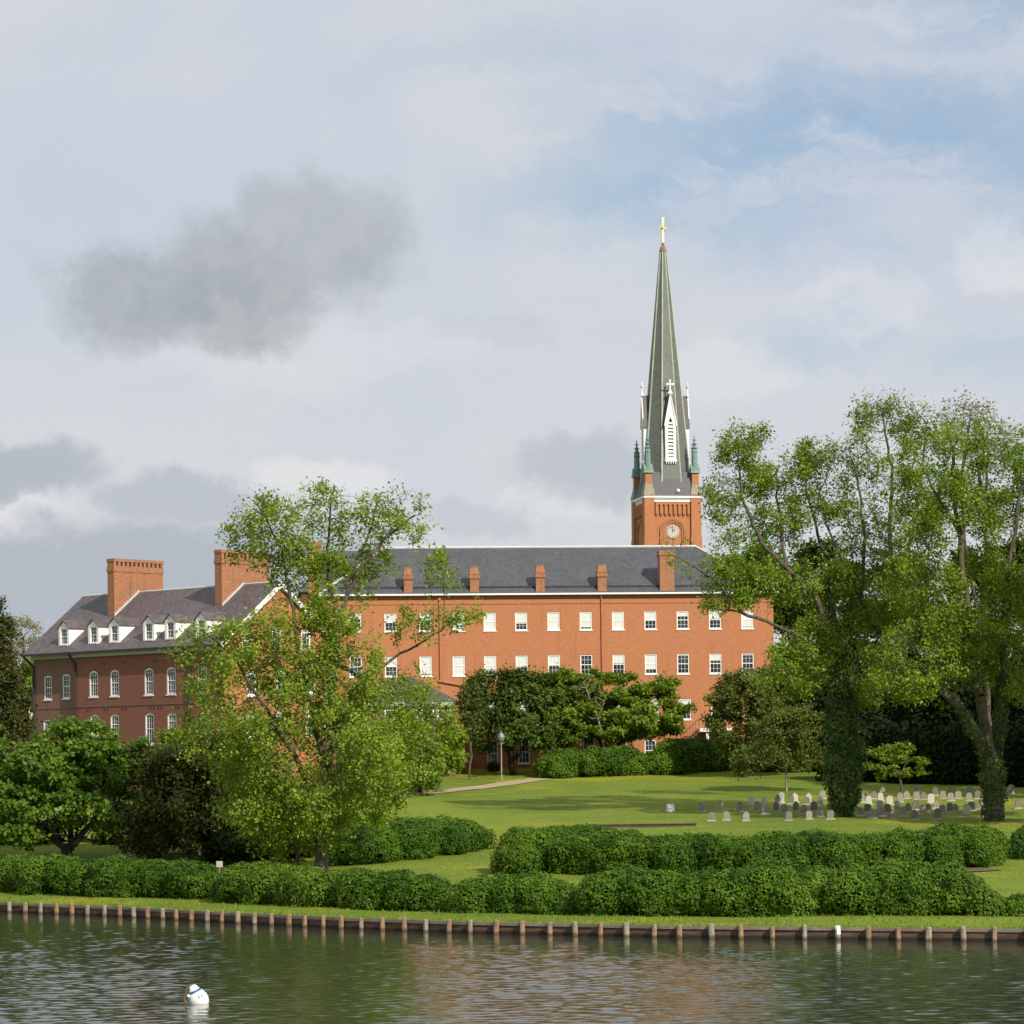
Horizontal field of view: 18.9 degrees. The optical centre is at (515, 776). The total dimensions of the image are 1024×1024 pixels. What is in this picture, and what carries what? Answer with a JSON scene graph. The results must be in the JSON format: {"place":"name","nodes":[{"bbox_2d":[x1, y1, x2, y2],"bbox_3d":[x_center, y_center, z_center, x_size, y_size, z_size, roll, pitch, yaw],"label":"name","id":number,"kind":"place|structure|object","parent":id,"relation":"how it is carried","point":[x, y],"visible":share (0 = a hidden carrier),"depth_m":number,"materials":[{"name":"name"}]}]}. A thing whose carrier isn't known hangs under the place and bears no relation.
{"place":"outdoors","nodes":[
{"label":"outdoors","id":0,"kind":"place"},
{"bbox_2d":[399,778,549,796],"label":"path","id":1,"kind":"structure","parent":0,"point":[505,783],"depth_m":264.51,"materials":[{"name":"concrete"}]},
{"bbox_2d":[0,912,1023,1023],"bbox_3d":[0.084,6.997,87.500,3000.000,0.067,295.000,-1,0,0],"label":"water","id":2,"kind":"structure","parent":0,"point":[67,969],"depth_m":107.17,"materials":[{"name":"grey liquid"}]},
{"bbox_2d":[183,984,208,1003],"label":"mooring buoy","id":3,"kind":"object","parent":2,"relation":"on","point":[197,995],"visible":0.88,"depth_m":96.30,"materials":[{"name":"plastic"}]},
{"bbox_2d":[0,902,1023,940],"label":"bulkhead","id":4,"kind":"object","parent":2,"relation":"in","point":[741,931],"visible":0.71,"depth_m":135.73,"materials":[{"name":"brown wood"}]},
{"bbox_2d":[0,768,1023,927],"bbox_3d":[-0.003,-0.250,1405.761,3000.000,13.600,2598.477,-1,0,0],"label":"lawn","id":5,"kind":"structure","parent":0,"point":[633,799],"depth_m":213.81,"materials":[{"name":"green plant"}]},
{"bbox_2d":[2,656,32,736],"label":"dense tree","id":6,"kind":"object","parent":5,"relation":"on","point":[28,671],"visible":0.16,"depth_m":291.29,"materials":[{"name":"green plant"}]},
{"bbox_2d":[0,594,45,768],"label":"conifer","id":7,"kind":"object","parent":5,"relation":"on","point":[14,715],"visible":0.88,"depth_m":236.93,"materials":[{"name":"green plant"}]},
{"bbox_2d":[6,611,42,667],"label":"pale tree","id":8,"kind":"object","parent":5,"relation":"on","point":[24,641],"visible":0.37,"depth_m":334.27,"materials":[{"name":"green plant"}]},
{"bbox_2d":[0,713,155,856],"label":"spreading tree","id":9,"kind":"object","parent":5,"relation":"on","point":[59,785],"visible":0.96,"depth_m":183.81,"materials":[{"name":"green plant"}]},
{"bbox_2d":[0,852,223,898],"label":"hedge","id":10,"kind":"object","parent":5,"relation":"on","point":[121,876],"visible":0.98,"depth_m":167.62,"materials":[{"name":"green plant"}]},
{"bbox_2d":[0,782,271,845],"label":"evergreen shrub","id":11,"kind":"object","parent":5,"relation":"on","point":[48,823],"visible":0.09,"depth_m":196.30,"materials":[{"name":"green plant"}]},
{"bbox_2d":[105,745,244,860],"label":"dark tree","id":12,"kind":"object","parent":5,"relation":"on","point":[159,810],"visible":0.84,"depth_m":183.60,"materials":[{"name":"green plant"}]},
{"bbox_2d":[153,722,200,751],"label":"tree","id":13,"kind":"object","parent":5,"relation":"on","point":[167,732],"visible":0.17,"depth_m":235.54,"materials":[{"name":"green plant"}]},
{"bbox_2d":[21,549,335,797],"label":"gabled house","id":14,"kind":"structure","parent":5,"relation":"on","point":[95,656],"depth_m":258.91,"materials":[{"name":"red brick"}]},
{"bbox_2d":[43,676,51,700],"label":"window","id":15,"kind":"structure","parent":14,"relation":"in","point":[47,680],"depth_m":265.66,"materials":[{"name":"white paint"}]},
{"bbox_2d":[61,674,69,699],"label":"window","id":16,"kind":"structure","parent":14,"relation":"in","point":[66,678],"depth_m":264.05,"materials":[{"name":"white paint"}]},
{"bbox_2d":[88,671,97,697],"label":"window","id":17,"kind":"structure","parent":14,"relation":"in","point":[93,675],"depth_m":260.91,"materials":[{"name":"white paint"}]},
{"bbox_2d":[109,670,118,697],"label":"window","id":18,"kind":"structure","parent":14,"relation":"in","point":[114,675],"depth_m":259.13,"materials":[{"name":"white paint"}]},
{"bbox_2d":[111,714,118,733],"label":"window","id":19,"kind":"structure","parent":14,"relation":"in","point":[114,718],"depth_m":259.13,"materials":[{"name":"white paint"}]},
{"bbox_2d":[143,668,153,695],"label":"window","id":20,"kind":"structure","parent":14,"relation":"in","point":[148,672],"depth_m":256.24,"materials":[{"name":"white paint"}]},
{"bbox_2d":[145,713,153,745],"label":"window","id":21,"kind":"structure","parent":14,"relation":"in","point":[149,718],"depth_m":256.17,"materials":[{"name":"white paint"}]},
{"bbox_2d":[166,667,175,695],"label":"window","id":22,"kind":"structure","parent":14,"relation":"in","point":[171,676],"depth_m":254.37,"materials":[{"name":"white paint"}]},
{"bbox_2d":[168,713,175,729],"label":"window","id":23,"kind":"structure","parent":14,"relation":"in","point":[170,715],"depth_m":254.37,"materials":[{"name":"white paint"}]},
{"bbox_2d":[301,628,309,650],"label":"window","id":24,"kind":"structure","parent":14,"relation":"in","point":[302,633],"depth_m":257.11,"materials":[{"name":"white paint"}]},
{"bbox_2d":[126,729,276,860],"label":"olive tree","id":25,"kind":"object","parent":5,"relation":"on","point":[174,754],"visible":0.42,"depth_m":183.61,"materials":[{"name":"green plant"}]},
{"bbox_2d":[198,818,314,864],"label":"evergreen shrub","id":26,"kind":"object","parent":5,"relation":"on","point":[223,847],"visible":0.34,"depth_m":182.38,"materials":[{"name":"green plant"}]},
{"bbox_2d":[220,788,338,865],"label":"tree","id":27,"kind":"object","parent":5,"relation":"on","point":[297,848],"visible":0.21,"depth_m":170.51,"materials":[{"name":"green plant"}]},
{"bbox_2d":[158,476,491,875],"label":"deciduous tree","id":28,"kind":"object","parent":5,"relation":"on","point":[348,731],"visible":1,"depth_m":166.38,"materials":[{"name":"green plant"}]},
{"bbox_2d":[208,858,457,911],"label":"hedge","id":29,"kind":"object","parent":5,"relation":"on","point":[278,883],"visible":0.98,"depth_m":152.63,"materials":[{"name":"green plant"}]},
{"bbox_2d":[297,551,369,604],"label":"slate roofed hall","id":30,"kind":"structure","parent":5,"relation":"on","point":[349,554],"depth_m":306.77,"materials":[{"name":"grey stone"}]},
{"bbox_2d":[327,756,402,832],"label":"dense tree","id":31,"kind":"object","parent":5,"relation":"on","point":[387,795],"visible":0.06,"depth_m":191.55,"materials":[{"name":"green plant"}]},
{"bbox_2d":[334,711,470,794],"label":"dense tree","id":32,"kind":"object","parent":5,"relation":"on","point":[451,756],"visible":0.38,"depth_m":254.34,"materials":[{"name":"green plant"}]},
{"bbox_2d":[328,814,499,864],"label":"hedge","id":33,"kind":"object","parent":5,"relation":"on","point":[411,838],"visible":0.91,"depth_m":182.47,"materials":[{"name":"green plant"}]},
{"bbox_2d":[450,679,489,779],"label":"tree","id":34,"kind":"object","parent":5,"relation":"on","point":[468,718],"visible":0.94,"depth_m":275.74,"materials":[{"name":"green plant"}]},
{"bbox_2d":[485,761,500,771],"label":"shrub","id":35,"kind":"object","parent":5,"relation":"on","point":[493,766],"visible":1,"depth_m":284.63,"materials":[{"name":"green plant"}]},
{"bbox_2d":[497,732,504,779],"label":"lamp post","id":36,"kind":"object","parent":5,"relation":"on","point":[501,737],"visible":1,"depth_m":275.39,"materials":[{"name":"grey metal"}]},
{"bbox_2d":[0,892,1023,928],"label":"grass tufts","id":37,"kind":"object","parent":5,"relation":"on","point":[1019,926],"visible":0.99,"depth_m":138.77,"materials":[{"name":"green plant"}]},
{"bbox_2d":[442,869,583,914],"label":"hedge","id":38,"kind":"object","parent":5,"relation":"on","point":[522,893],"visible":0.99,"depth_m":144.10,"materials":[{"name":"green plant"}]},
{"bbox_2d":[459,663,587,774],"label":"yew tree","id":39,"kind":"object","parent":5,"relation":"on","point":[512,721],"visible":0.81,"depth_m":279.16,"materials":[{"name":"green plant"}]},
{"bbox_2d":[307,542,778,776],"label":"brick institute","id":40,"kind":"structure","parent":5,"relation":"on","point":[613,608],"depth_m":290.44,"materials":[{"name":"orange brick"}]},
{"bbox_2d":[349,657,361,677],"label":"window","id":41,"kind":"structure","parent":40,"relation":"in","point":[357,660],"depth_m":288.38,"materials":[{"name":"white paint"}]},
{"bbox_2d":[384,613,396,632],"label":"window","id":42,"kind":"structure","parent":40,"relation":"in","point":[389,623],"depth_m":288.66,"materials":[{"name":"white paint"}]},
{"bbox_2d":[385,657,397,677],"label":"window","id":43,"kind":"structure","parent":40,"relation":"in","point":[392,666],"depth_m":288.66,"materials":[{"name":"white paint"}]},
{"bbox_2d":[419,613,430,631],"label":"window","id":44,"kind":"structure","parent":40,"relation":"in","point":[428,628],"depth_m":288.94,"materials":[{"name":"white paint"}]},
{"bbox_2d":[419,656,432,676],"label":"window","id":45,"kind":"structure","parent":40,"relation":"in","point":[427,660],"depth_m":288.94,"materials":[{"name":"white paint"}]},
{"bbox_2d":[452,656,465,676],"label":"window","id":46,"kind":"structure","parent":40,"relation":"in","point":[458,661],"depth_m":289.22,"materials":[{"name":"white paint"}]},
{"bbox_2d":[483,613,496,631],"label":"window","id":47,"kind":"structure","parent":40,"relation":"in","point":[489,623],"depth_m":289.43,"materials":[{"name":"white paint"}]},
{"bbox_2d":[484,656,495,674],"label":"window","id":48,"kind":"structure","parent":40,"relation":"in","point":[489,661],"depth_m":289.43,"materials":[{"name":"white paint"}]},
{"bbox_2d":[487,740,497,764],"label":"window","id":49,"kind":"structure","parent":40,"relation":"in","point":[493,757],"depth_m":289.50,"materials":[{"name":"glass"}]},
{"bbox_2d":[515,612,527,630],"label":"window","id":50,"kind":"structure","parent":40,"relation":"in","point":[520,617],"depth_m":289.72,"materials":[{"name":"white paint"}]},
{"bbox_2d":[516,655,527,674],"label":"window","id":51,"kind":"structure","parent":40,"relation":"in","point":[522,660],"depth_m":289.72,"materials":[{"name":"white paint"}]},
{"bbox_2d":[518,742,530,764],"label":"window","id":52,"kind":"structure","parent":40,"relation":"in","point":[524,758],"depth_m":289.72,"materials":[{"name":"glass"}]},
{"bbox_2d":[547,612,560,630],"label":"window","id":53,"kind":"structure","parent":40,"relation":"in","point":[553,618],"depth_m":290.00,"materials":[{"name":"white paint"}]},
{"bbox_2d":[548,655,559,672],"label":"window","id":54,"kind":"structure","parent":40,"relation":"in","point":[553,660],"depth_m":290.00,"materials":[{"name":"white paint"}]},
{"bbox_2d":[579,612,592,630],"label":"window","id":55,"kind":"structure","parent":40,"relation":"in","point":[585,617],"depth_m":290.28,"materials":[{"name":"white paint"}]},
{"bbox_2d":[580,655,592,673],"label":"window","id":56,"kind":"structure","parent":40,"relation":"in","point":[585,660],"depth_m":290.28,"materials":[{"name":"white paint"}]},
{"bbox_2d":[612,611,624,630],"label":"window","id":57,"kind":"structure","parent":40,"relation":"in","point":[617,617],"depth_m":290.50,"materials":[{"name":"white paint"}]},
{"bbox_2d":[613,654,624,673],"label":"window","id":58,"kind":"structure","parent":40,"relation":"in","point":[618,659],"depth_m":290.50,"materials":[{"name":"white paint"}]},
{"bbox_2d":[644,611,656,629],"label":"window","id":59,"kind":"structure","parent":40,"relation":"in","point":[650,623],"depth_m":290.78,"materials":[{"name":"white paint"}]},
{"bbox_2d":[645,740,655,752],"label":"window","id":60,"kind":"structure","parent":40,"relation":"in","point":[649,745],"depth_m":290.78,"materials":[{"name":"white paint"}]},
{"bbox_2d":[644,654,657,674],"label":"window","id":61,"kind":"structure","parent":40,"relation":"in","point":[650,659],"depth_m":290.78,"materials":[{"name":"white paint"}]},
{"bbox_2d":[676,611,689,629],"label":"window","id":62,"kind":"structure","parent":40,"relation":"in","point":[682,616],"depth_m":291.06,"materials":[{"name":"white paint"}]},
{"bbox_2d":[677,654,689,674],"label":"window","id":63,"kind":"structure","parent":40,"relation":"in","point":[682,659],"depth_m":291.06,"materials":[{"name":"white paint"}]},
{"bbox_2d":[679,699,691,720],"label":"window","id":64,"kind":"structure","parent":40,"relation":"in","point":[685,701],"depth_m":291.06,"materials":[{"name":"white paint"}]},
{"bbox_2d":[709,611,721,629],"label":"window","id":65,"kind":"structure","parent":40,"relation":"in","point":[716,624],"depth_m":291.35,"materials":[{"name":"white paint"}]},
{"bbox_2d":[709,653,721,674],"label":"window","id":66,"kind":"structure","parent":40,"relation":"in","point":[715,659],"depth_m":291.35,"materials":[{"name":"white paint"}]},
{"bbox_2d":[741,610,753,629],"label":"window","id":67,"kind":"structure","parent":40,"relation":"in","point":[746,622],"depth_m":291.56,"materials":[{"name":"white paint"}]},
{"bbox_2d":[742,653,753,670],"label":"window","id":68,"kind":"structure","parent":40,"relation":"in","point":[747,658],"depth_m":291.63,"materials":[{"name":"white paint"}]},
{"bbox_2d":[508,822,614,836],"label":"hedge","id":69,"kind":"object","parent":5,"relation":"on","point":[572,829],"visible":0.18,"depth_m":183.43,"materials":[{"name":"green plant"}]},
{"bbox_2d":[573,677,608,746],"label":"bare tree","id":70,"kind":"object","parent":5,"relation":"on","point":[595,711],"visible":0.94,"depth_m":279.96,"materials":[{"name":"brown plant"}]},
{"bbox_2d":[532,744,654,778],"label":"hedge","id":71,"kind":"object","parent":5,"relation":"on","point":[594,761],"visible":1,"depth_m":276.54,"materials":[{"name":"green plant"}]},
{"bbox_2d":[529,664,697,748],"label":"maple tree","id":72,"kind":"object","parent":5,"relation":"on","point":[640,718],"visible":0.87,"depth_m":281.51,"materials":[{"name":"green plant"}]},
{"bbox_2d":[592,823,696,827],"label":"terrace wall","id":73,"kind":"structure","parent":5,"relation":"on","point":[655,825],"depth_m":204.25,"materials":[{"name":"stone"}]},
{"bbox_2d":[631,218,701,547],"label":"church tower","id":74,"kind":"structure","parent":5,"relation":"on","point":[664,497],"depth_m":336.57,"materials":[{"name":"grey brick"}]},
{"bbox_2d":[647,737,747,774],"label":"hedge","id":75,"kind":"object","parent":5,"relation":"on","point":[672,756],"visible":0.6,"depth_m":279.70,"materials":[{"name":"green plant"}]},
{"bbox_2d":[722,811,730,820],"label":"gravestone","id":76,"kind":"object","parent":5,"relation":"on","point":[726,815],"visible":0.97,"depth_m":210.42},
{"bbox_2d":[489,819,1010,874],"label":"hedge","id":77,"kind":"object","parent":5,"relation":"on","point":[585,851],"visible":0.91,"depth_m":168.25,"materials":[{"name":"green plant"}]},
{"bbox_2d":[699,659,807,777],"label":"olive tree","id":78,"kind":"object","parent":5,"relation":"on","point":[723,702],"visible":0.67,"depth_m":272.90,"materials":[{"name":"green plant"}]},
{"bbox_2d":[717,538,790,635],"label":"dense tree","id":79,"kind":"object","parent":5,"relation":"on","point":[758,550],"visible":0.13,"depth_m":320.36,"materials":[{"name":"green plant"}]},
{"bbox_2d":[648,416,893,816],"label":"ivy clad tree","id":80,"kind":"object","parent":5,"relation":"on","point":[842,801],"visible":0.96,"depth_m":212.72,"materials":[{"name":"green plant"}]},
{"bbox_2d":[726,699,831,790],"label":"slender tree","id":81,"kind":"object","parent":5,"relation":"on","point":[776,732],"visible":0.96,"depth_m":251.21,"materials":[{"name":"green plant"}]},
{"bbox_2d":[747,754,814,772],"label":"shrub","id":82,"kind":"object","parent":5,"relation":"on","point":[779,769],"visible":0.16,"depth_m":279.28,"materials":[{"name":"green plant"}]},
{"bbox_2d":[573,855,1007,916],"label":"hedge","id":83,"kind":"object","parent":5,"relation":"on","point":[897,888],"visible":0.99,"depth_m":138.00,"materials":[{"name":"green plant"}]},
{"bbox_2d":[773,533,841,707],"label":"dense tree","id":84,"kind":"object","parent":5,"relation":"on","point":[809,549],"visible":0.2,"depth_m":307.06,"materials":[{"name":"green plant"}]},
{"bbox_2d":[815,807,824,816],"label":"gravestone","id":85,"kind":"object","parent":5,"relation":"on","point":[820,811],"visible":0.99,"depth_m":212.93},
{"bbox_2d":[799,556,882,700],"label":"dense tree","id":86,"kind":"object","parent":5,"relation":"on","point":[848,654],"visible":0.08,"depth_m":297.93,"materials":[{"name":"green plant"}]},
{"bbox_2d":[856,807,865,816],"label":"gravestone","id":87,"kind":"object","parent":5,"relation":"on","point":[860,811],"visible":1,"depth_m":213.92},
{"bbox_2d":[877,807,886,816],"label":"gravestone","id":88,"kind":"object","parent":5,"relation":"on","point":[881,811],"visible":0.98,"depth_m":213.44,"materials":[{"name":"stone"}]},
{"bbox_2d":[805,384,981,733],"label":"tall tree","id":89,"kind":"object","parent":5,"relation":"on","point":[908,473],"visible":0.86,"depth_m":213.88,"materials":[{"name":"green plant"}]},
{"bbox_2d":[862,741,932,793],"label":"layered tree","id":90,"kind":"object","parent":5,"relation":"on","point":[898,753],"visible":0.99,"depth_m":239.40,"materials":[{"name":"green plant"}]},
{"bbox_2d":[898,806,906,816],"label":"gravestone","id":91,"kind":"object","parent":5,"relation":"on","point":[902,809],"visible":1,"depth_m":213.18,"materials":[{"name":"stone"}]},
{"bbox_2d":[785,654,1023,771],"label":"evergreen thicket","id":92,"kind":"object","parent":5,"relation":"on","point":[931,715],"visible":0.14,"depth_m":274.39,"materials":[{"name":"green plant"}]},
{"bbox_2d":[856,544,952,680],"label":"dense tree","id":93,"kind":"object","parent":5,"relation":"on","point":[872,578],"visible":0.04,"depth_m":290.53,"materials":[{"name":"green plant"}]},
{"bbox_2d":[910,809,918,819],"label":"gravestone","id":94,"kind":"object","parent":5,"relation":"on","point":[914,815],"visible":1,"depth_m":208.44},
{"bbox_2d":[814,715,1023,786],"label":"evergreen thicket","id":95,"kind":"object","parent":5,"relation":"on","point":[950,753],"visible":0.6,"depth_m":260.06,"materials":[{"name":"green plant"}]},
{"bbox_2d":[933,808,941,819],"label":"gravestone","id":96,"kind":"object","parent":5,"relation":"on","point":[937,813],"visible":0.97,"depth_m":208.68,"materials":[{"name":"stone"}]},
{"bbox_2d":[861,408,1023,821],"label":"forked tree","id":97,"kind":"object","parent":5,"relation":"on","point":[972,652],"visible":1,"depth_m":205.21,"materials":[{"name":"green plant"}]},
{"bbox_2d":[932,541,997,675],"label":"dense tree","id":98,"kind":"object","parent":5,"relation":"on","point":[953,553],"visible":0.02,"depth_m":294.91,"materials":[{"name":"green plant"}]},
{"bbox_2d":[962,804,970,814],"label":"gravestone","id":99,"kind":"object","parent":5,"relation":"on","point":[966,809],"visible":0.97,"depth_m":214.42,"materials":[{"name":"stone"}]},
{"bbox_2d":[925,385,1021,725],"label":"leafy tree","id":100,"kind":"object","parent":5,"relation":"on","point":[988,701],"visible":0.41,"depth_m":221.87,"materials":[{"name":"green plant"}]},
{"bbox_2d":[986,523,1023,680],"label":"dense tree","id":101,"kind":"object","parent":5,"relation":"on","point":[1018,546],"visible":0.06,"depth_m":288.68,"materials":[{"name":"green plant"}]},
{"bbox_2d":[999,891,1023,916],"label":"hedge","id":102,"kind":"object","parent":5,"relation":"on","point":[1015,903],"visible":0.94,"depth_m":135.50,"materials":[{"name":"green plant"}]},
{"bbox_2d":[1003,824,1023,859],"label":"hedge","id":103,"kind":"object","parent":5,"relation":"on","point":[1016,848],"visible":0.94,"depth_m":175.57,"materials":[{"name":"green plant"}]},
{"bbox_2d":[1013,799,1022,808],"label":"gravestone","id":104,"kind":"object","parent":5,"relation":"on","point":[1018,803],"visible":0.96,"depth_m":221.18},
{"bbox_2d":[0,0,1023,760],"label":"sky","id":105,"kind":"structure","parent":0,"point":[358,245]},
{"bbox_2d":[960,867,1002,871],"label":"mulch bed","id":106,"kind":"object","parent":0,"point":[967,869],"visible":0.34,"depth_m":167.65,"materials":[{"name":"soil"}]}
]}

